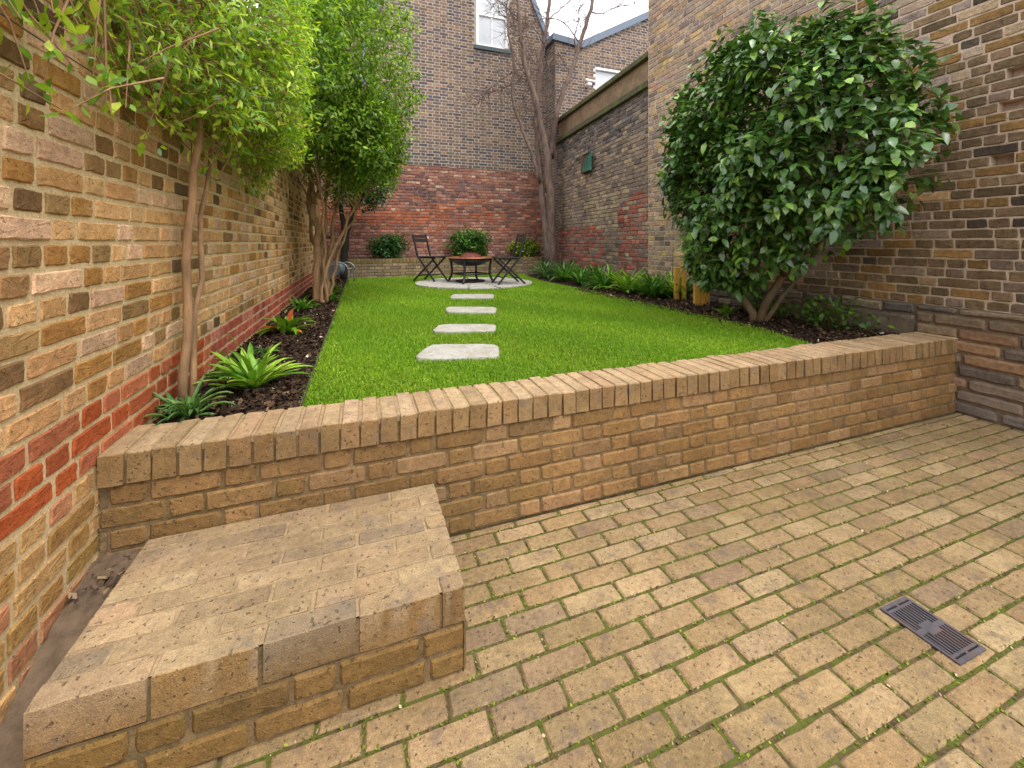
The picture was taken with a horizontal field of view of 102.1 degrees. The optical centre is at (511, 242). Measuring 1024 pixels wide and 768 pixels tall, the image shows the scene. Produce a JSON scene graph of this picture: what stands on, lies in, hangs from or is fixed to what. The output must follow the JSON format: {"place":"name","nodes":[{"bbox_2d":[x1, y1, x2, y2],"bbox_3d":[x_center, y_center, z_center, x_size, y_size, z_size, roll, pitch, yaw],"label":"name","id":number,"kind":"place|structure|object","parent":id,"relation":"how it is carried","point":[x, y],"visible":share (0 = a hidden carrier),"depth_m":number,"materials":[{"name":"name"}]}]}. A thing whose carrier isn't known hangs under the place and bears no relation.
{"place":"outdoors","nodes":[
{"label":"outdoors","id":0,"kind":"place"},
{"bbox_2d":[163,280,344,422],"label":"soil","id":1,"kind":"structure","parent":0,"point":[253,395],"depth_m":2.46,"materials":[{"name":"brown soil"}]},
{"bbox_2d":[0,0,323,401],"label":"tree","id":2,"kind":"object","parent":1,"relation":"on","point":[264,104],"visible":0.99,"depth_m":1.95,"materials":[{"name":"green plant"}]},
{"bbox_2d":[143,376,236,424],"bbox_3d":[-1.459,0.706,1.843,0.314,0.144,0.342,0,0,34],"label":"flowering plant","id":3,"kind":"object","parent":1,"relation":"on","point":[187,407],"visible":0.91,"depth_m":1.82,"materials":[{"name":"green plant"}]},
{"bbox_2d":[192,334,313,389],"bbox_3d":[-1.349,0.625,2.217,0.526,0.306,0.557,0,0,-20],"label":"fern","id":4,"kind":"object","parent":1,"relation":"on","point":[248,371],"visible":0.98,"depth_m":2.20,"materials":[{"name":"green plant"}]},
{"bbox_2d":[253,346,280,358],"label":"seedling","id":5,"kind":"object","parent":1,"relation":"on","point":[263,352],"visible":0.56,"depth_m":2.81,"materials":[{"name":"green plant"}]},
{"bbox_2d":[256,309,315,336],"bbox_3d":[-1.921,0.681,3.547,0.447,0.195,0.464,0,0,5],"label":"fern","id":6,"kind":"object","parent":1,"relation":"on","point":[288,322],"visible":0.96,"depth_m":3.53,"materials":[{"name":"green plant"}]},
{"bbox_2d":[285,294,320,311],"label":"border plant","id":7,"kind":"object","parent":1,"relation":"on","point":[302,304],"visible":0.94,"depth_m":4.78,"materials":[{"name":"green plant"}]},
{"bbox_2d":[299,282,346,406],"bbox_3d":[-2.234,0.786,5.364,0.004,0.068,7.490,0,0,-20],"label":"lawn edging","id":8,"kind":"object","parent":1,"relation":"on","point":[303,398],"visible":0.33,"depth_m":2.60,"materials":[{"name":"metal"}]},
{"bbox_2d":[323,284,343,292],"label":"border plant","id":9,"kind":"object","parent":1,"relation":"on","point":[335,289],"visible":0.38,"depth_m":6.34,"materials":[{"name":"green plant"}]},
{"bbox_2d":[323,292,344,301],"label":"border plant","id":10,"kind":"object","parent":1,"relation":"on","point":[332,296],"visible":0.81,"depth_m":5.49,"materials":[{"name":"green plant"}]},
{"bbox_2d":[267,0,425,303],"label":"multi stem tree","id":11,"kind":"object","parent":1,"relation":"on","point":[360,132],"visible":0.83,"depth_m":5.07,"materials":[{"name":"green plant"}]},
{"bbox_2d":[321,167,398,279],"bbox_3d":[-3.162,-0.768,8.659,1.519,3.189,1.198,0,0,8],"label":"evergreen tree","id":12,"kind":"object","parent":1,"relation":"on","point":[369,200],"visible":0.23,"depth_m":8.62,"materials":[{"name":"green plant"}]},
{"bbox_2d":[228,0,647,162],"label":"sky","id":13,"kind":"structure","parent":0,"point":[619,15],"materials":[{"name":"white"}]},
{"bbox_2d":[415,277,531,289],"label":"patio","id":14,"kind":"structure","parent":0,"point":[444,283],"depth_m":7.54,"materials":[{"name":"stone"}]},
{"bbox_2d":[412,234,447,281],"bbox_3d":[-1.623,0.287,8.189,0.547,0.934,0.442,0,0,24],"label":"folding chair","id":15,"kind":"object","parent":14,"relation":"on","point":[433,258],"visible":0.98,"depth_m":8.13,"materials":[{"name":"black paint"}]},
{"bbox_2d":[447,251,494,283],"bbox_3d":[-0.790,0.460,7.906,0.910,0.595,0.910,0,0,-34],"label":"fire pit","id":16,"kind":"object","parent":14,"relation":"on","point":[464,260],"visible":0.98,"depth_m":7.73,"materials":[{"name":"black metal"}]},
{"bbox_2d":[492,233,526,284],"bbox_3d":[-0.061,0.287,7.603,0.547,0.934,0.442,0,0,-18],"label":"folding chair","id":17,"kind":"object","parent":14,"relation":"on","point":[519,238],"visible":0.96,"depth_m":7.47,"materials":[{"name":"black paint"}]},
{"bbox_2d":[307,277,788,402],"bbox_3d":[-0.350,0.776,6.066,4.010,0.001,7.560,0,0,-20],"label":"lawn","id":18,"kind":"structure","parent":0,"point":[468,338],"depth_m":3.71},
{"bbox_2d":[328,261,355,282],"bbox_3d":[-3.337,0.560,8.062,0.472,0.401,0.346,0,0,0],"label":"hose cart","id":19,"kind":"object","parent":18,"relation":"on","point":[341,268],"visible":0.83,"depth_m":7.94,"materials":[{"name":"grey plastic"}]},
{"bbox_2d":[325,257,544,278],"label":"planter wall","id":20,"kind":"structure","parent":18,"relation":"on","point":[386,267],"depth_m":9.41,"materials":[{"name":"yellow brick"}]},
{"bbox_2d":[416,344,498,361],"bbox_3d":[-0.365,0.774,2.879,0.554,0.055,0.390,0,0,-1],"label":"stepping stone","id":21,"kind":"object","parent":18,"relation":"on","point":[442,352],"visible":0.84,"depth_m":2.83,"materials":[{"name":"grey stone"}]},
{"bbox_2d":[433,324,495,334],"bbox_3d":[-0.413,0.775,3.663,0.542,0.056,0.320,0,0,-1],"label":"stepping stone","id":22,"kind":"object","parent":18,"relation":"on","point":[455,328],"visible":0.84,"depth_m":3.62,"materials":[{"name":"grey stone"}]},
{"bbox_2d":[446,307,496,314],"bbox_3d":[-0.467,0.775,4.661,0.590,0.055,0.413,0,0,0],"label":"stepping stone","id":23,"kind":"object","parent":18,"relation":"on","point":[473,310],"visible":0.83,"depth_m":4.59,"materials":[{"name":"grey stone"}]},
{"bbox_2d":[450,294,493,299],"bbox_3d":[-0.557,0.775,5.846,0.611,0.056,0.439,0,0,0],"label":"stepping stone","id":24,"kind":"object","parent":18,"relation":"on","point":[469,296],"visible":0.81,"depth_m":5.78,"materials":[{"name":"grey stone"}]},
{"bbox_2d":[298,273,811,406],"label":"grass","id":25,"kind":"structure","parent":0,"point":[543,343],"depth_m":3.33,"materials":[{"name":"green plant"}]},
{"bbox_2d":[189,413,1023,767],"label":"paving","id":26,"kind":"structure","parent":0,"point":[927,725],"depth_m":1.39,"materials":[{"name":"brick"}]},
{"bbox_2d":[0,549,141,767],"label":"soil","id":27,"kind":"structure","parent":26,"relation":"on","point":[70,624],"depth_m":1.18,"materials":[{"name":"brown soil"}]},
{"bbox_2d":[67,278,898,603],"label":"mulch","id":28,"kind":"object","parent":27,"relation":"on","point":[315,330],"visible":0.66,"depth_m":3.26,"materials":[{"name":"brown plant"}]},
{"bbox_2d":[21,484,465,767],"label":"brick step","id":29,"kind":"object","parent":26,"relation":"on","point":[191,649],"visible":1,"depth_m":1.16,"materials":[{"name":"beige brick"}]},
{"bbox_2d":[263,417,1023,767],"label":"moss","id":30,"kind":"object","parent":26,"relation":"on","point":[615,727],"visible":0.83,"depth_m":1.44,"materials":[{"name":"green plant"}]},
{"bbox_2d":[880,596,985,665],"bbox_3d":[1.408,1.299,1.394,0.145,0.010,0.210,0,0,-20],"label":"drain grate","id":31,"kind":"object","parent":26,"relation":"on","point":[956,646],"visible":1,"depth_m":1.38,"materials":[{"name":"metal"}]},
{"bbox_2d":[503,274,879,343],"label":"soil","id":32,"kind":"structure","parent":0,"point":[572,283],"depth_m":4.68,"materials":[{"name":"brown soil"}]},
{"bbox_2d":[526,257,554,275],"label":"border plant","id":33,"kind":"object","parent":32,"relation":"on","point":[537,265],"visible":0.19,"depth_m":9.69,"materials":[{"name":"green plant"}]},
{"bbox_2d":[526,259,561,278],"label":"border plant","id":34,"kind":"object","parent":32,"relation":"on","point":[544,270],"visible":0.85,"depth_m":9.04,"materials":[{"name":"green plant"}]},
{"bbox_2d":[451,0,638,269],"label":"bare tree","id":35,"kind":"object","parent":32,"relation":"on","point":[549,227],"visible":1,"depth_m":9.95,"materials":[{"name":"brown plant"}]},
{"bbox_2d":[542,260,582,281],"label":"border plant","id":36,"kind":"object","parent":32,"relation":"on","point":[561,275],"visible":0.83,"depth_m":8.35,"materials":[{"name":"green plant"}]},
{"bbox_2d":[552,258,582,278],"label":"border plant","id":37,"kind":"object","parent":32,"relation":"on","point":[568,266],"visible":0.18,"depth_m":8.92,"materials":[{"name":"green plant"}]},
{"bbox_2d":[558,262,597,284],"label":"border plant","id":38,"kind":"object","parent":32,"relation":"on","point":[584,273],"visible":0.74,"depth_m":7.58,"materials":[{"name":"green plant"}]},
{"bbox_2d":[577,264,606,279],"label":"border plant","id":39,"kind":"object","parent":32,"relation":"on","point":[590,266],"visible":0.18,"depth_m":8.14,"materials":[{"name":"green plant"}]},
{"bbox_2d":[545,11,647,258],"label":"wing","id":40,"kind":"structure","parent":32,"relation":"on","point":[616,49],"depth_m":10.92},
{"bbox_2d":[594,67,619,89],"bbox_3d":[2.587,-4.185,11.172,0.980,0.970,0.110,0,0,-20],"label":"window","id":41,"kind":"structure","parent":40,"relation":"in","point":[602,75],"depth_m":11.12,"materials":[{"name":"white paint"}]},
{"bbox_2d":[580,265,621,289],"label":"border plant","id":42,"kind":"object","parent":32,"relation":"on","point":[601,281],"visible":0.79,"depth_m":6.88,"materials":[{"name":"green plant"}]},
{"bbox_2d":[555,51,647,289],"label":"party wall","id":43,"kind":"structure","parent":32,"relation":"on","point":[602,212],"depth_m":7.98,"materials":[{"name":"brick"}]},
{"bbox_2d":[581,152,591,173],"bbox_3d":[1.600,-1.675,8.744,0.155,0.370,0.530,0,0,-15],"label":"nest box","id":44,"kind":"object","parent":43,"relation":"attached to","point":[586,163],"visible":1,"depth_m":8.66,"materials":[{"name":"green wood"}]},
{"bbox_2d":[585,262,623,286],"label":"border plant","id":45,"kind":"object","parent":32,"relation":"on","point":[609,271],"visible":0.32,"depth_m":7.35,"materials":[{"name":"green plant"}]},
{"bbox_2d":[598,268,645,293],"bbox_3d":[1.746,0.576,6.347,0.786,0.415,0.794,0,0,-20],"label":"border plant","id":46,"kind":"object","parent":32,"relation":"on","point":[627,281],"visible":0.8,"depth_m":6.26,"materials":[{"name":"green plant"}]},
{"bbox_2d":[607,266,645,287],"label":"border plant","id":47,"kind":"object","parent":32,"relation":"on","point":[638,281],"visible":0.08,"depth_m":6.70,"materials":[{"name":"green plant"}]},
{"bbox_2d":[627,270,669,296],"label":"border plant","id":48,"kind":"object","parent":32,"relation":"on","point":[654,279],"visible":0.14,"depth_m":6.08,"materials":[{"name":"green plant"}]},
{"bbox_2d":[622,268,679,298],"bbox_3d":[1.991,0.566,5.813,0.734,0.434,0.820,0,0,-20],"label":"border plant","id":49,"kind":"object","parent":32,"relation":"on","point":[652,290],"visible":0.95,"depth_m":5.74,"materials":[{"name":"green plant"}]},
{"bbox_2d":[653,272,692,298],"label":"border plant","id":50,"kind":"object","parent":32,"relation":"on","point":[671,287],"visible":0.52,"depth_m":5.71,"materials":[{"name":"green plant"}]},
{"bbox_2d":[674,267,679,300],"bbox_3d":[2.223,0.570,5.596,0.070,0.480,0.045,0,0,0],"label":"timber stake","id":51,"kind":"object","parent":32,"relation":"on","point":[676,277],"visible":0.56,"depth_m":5.57,"materials":[{"name":"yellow wood"}]},
{"bbox_2d":[680,261,686,299],"bbox_3d":[2.319,0.530,5.602,0.071,0.561,0.050,0,0,0],"label":"timber stake","id":52,"kind":"object","parent":32,"relation":"on","point":[683,279],"visible":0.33,"depth_m":5.58,"materials":[{"name":"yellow wood"}]},
{"bbox_2d":[693,281,703,304],"bbox_3d":[2.322,0.625,5.150,0.122,0.372,0.056,0,0,0],"label":"timber stake","id":53,"kind":"object","parent":32,"relation":"on","point":[698,297],"visible":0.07,"depth_m":5.13,"materials":[{"name":"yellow wood"}]},
{"bbox_2d":[704,292,709,304],"bbox_3d":[2.446,0.630,5.210,0.060,0.360,0.060,0,0,0],"label":"timber stake","id":54,"kind":"object","parent":32,"relation":"on","point":[706,297],"visible":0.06,"depth_m":5.18,"materials":[{"name":"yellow wood"}]},
{"bbox_2d":[711,302,735,315],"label":"border plant","id":55,"kind":"object","parent":32,"relation":"on","point":[726,310],"visible":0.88,"depth_m":4.46,"materials":[{"name":"green plant"}]},
{"bbox_2d":[739,290,800,318],"bbox_3d":[2.677,0.662,4.292,0.524,0.342,0.497,0,0,-20],"label":"ground plant","id":56,"kind":"object","parent":32,"relation":"on","point":[756,306],"visible":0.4,"depth_m":4.24,"materials":[{"name":"green plant"}]},
{"bbox_2d":[651,0,969,321],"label":"camellia shrub","id":57,"kind":"object","parent":32,"relation":"on","point":[762,146],"visible":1,"depth_m":3.33,"materials":[{"name":"green plant"}]},
{"bbox_2d":[787,290,894,333],"bbox_3d":[2.904,0.640,3.658,0.524,0.388,0.700,0,0,-20],"label":"ground plant","id":58,"kind":"object","parent":32,"relation":"on","point":[815,318],"visible":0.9,"depth_m":3.68,"materials":[{"name":"green plant"}]},
{"label":"ground","id":59,"kind":"structure","parent":0,"visible":0},
{"bbox_2d":[0,0,320,723],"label":"boundary wall","id":60,"kind":"structure","parent":59,"relation":"on","point":[93,208],"depth_m":1.36,"materials":[{"name":"brick"}]},
{"bbox_2d":[0,0,319,213],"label":"trellis wire","id":61,"kind":"object","parent":60,"relation":"attached to","point":[97,75],"visible":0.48,"depth_m":1.30,"materials":[{"name":"metal"}]},
{"bbox_2d":[320,163,546,258],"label":"garden wall","id":62,"kind":"structure","parent":59,"relation":"on","point":[436,205],"depth_m":10.17,"materials":[{"name":"red brick"}]},
{"bbox_2d":[264,0,548,172],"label":"gable house","id":63,"kind":"structure","parent":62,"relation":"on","point":[456,42],"depth_m":10.33,"materials":[{"name":"brick"}]},
{"bbox_2d":[474,0,510,54],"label":"window","id":64,"kind":"structure","parent":63,"relation":"in","point":[484,34],"depth_m":10.62,"materials":[{"name":"white paint"}]},
{"bbox_2d":[97,332,957,555],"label":"retaining wall","id":65,"kind":"structure","parent":59,"relation":"on","point":[481,456],"depth_m":1.98,"materials":[{"name":"yellow brick"}]},
{"bbox_2d":[648,0,1023,430],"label":"house wall","id":66,"kind":"structure","parent":59,"relation":"on","point":[950,263],"depth_m":3.25,"materials":[{"name":"brick"}]},
{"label":"soil","id":67,"kind":"structure","parent":0,"visible":0},
{"bbox_2d":[366,232,410,258],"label":"shrub","id":68,"kind":"object","parent":67,"relation":"on","point":[392,246],"visible":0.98,"depth_m":9.39,"materials":[{"name":"green plant"}]},
{"bbox_2d":[444,226,493,255],"bbox_3d":[-1.035,0.004,10.098,1.258,0.845,0.561,0,0,-20],"label":"shrub","id":69,"kind":"object","parent":67,"relation":"on","point":[467,243],"visible":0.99,"depth_m":10.04,"materials":[{"name":"green plant"}]},
{"bbox_2d":[505,234,543,256],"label":"shrub","id":70,"kind":"object","parent":67,"relation":"on","point":[529,249],"visible":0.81,"depth_m":10.50,"materials":[{"name":"green plant"}]}
]}

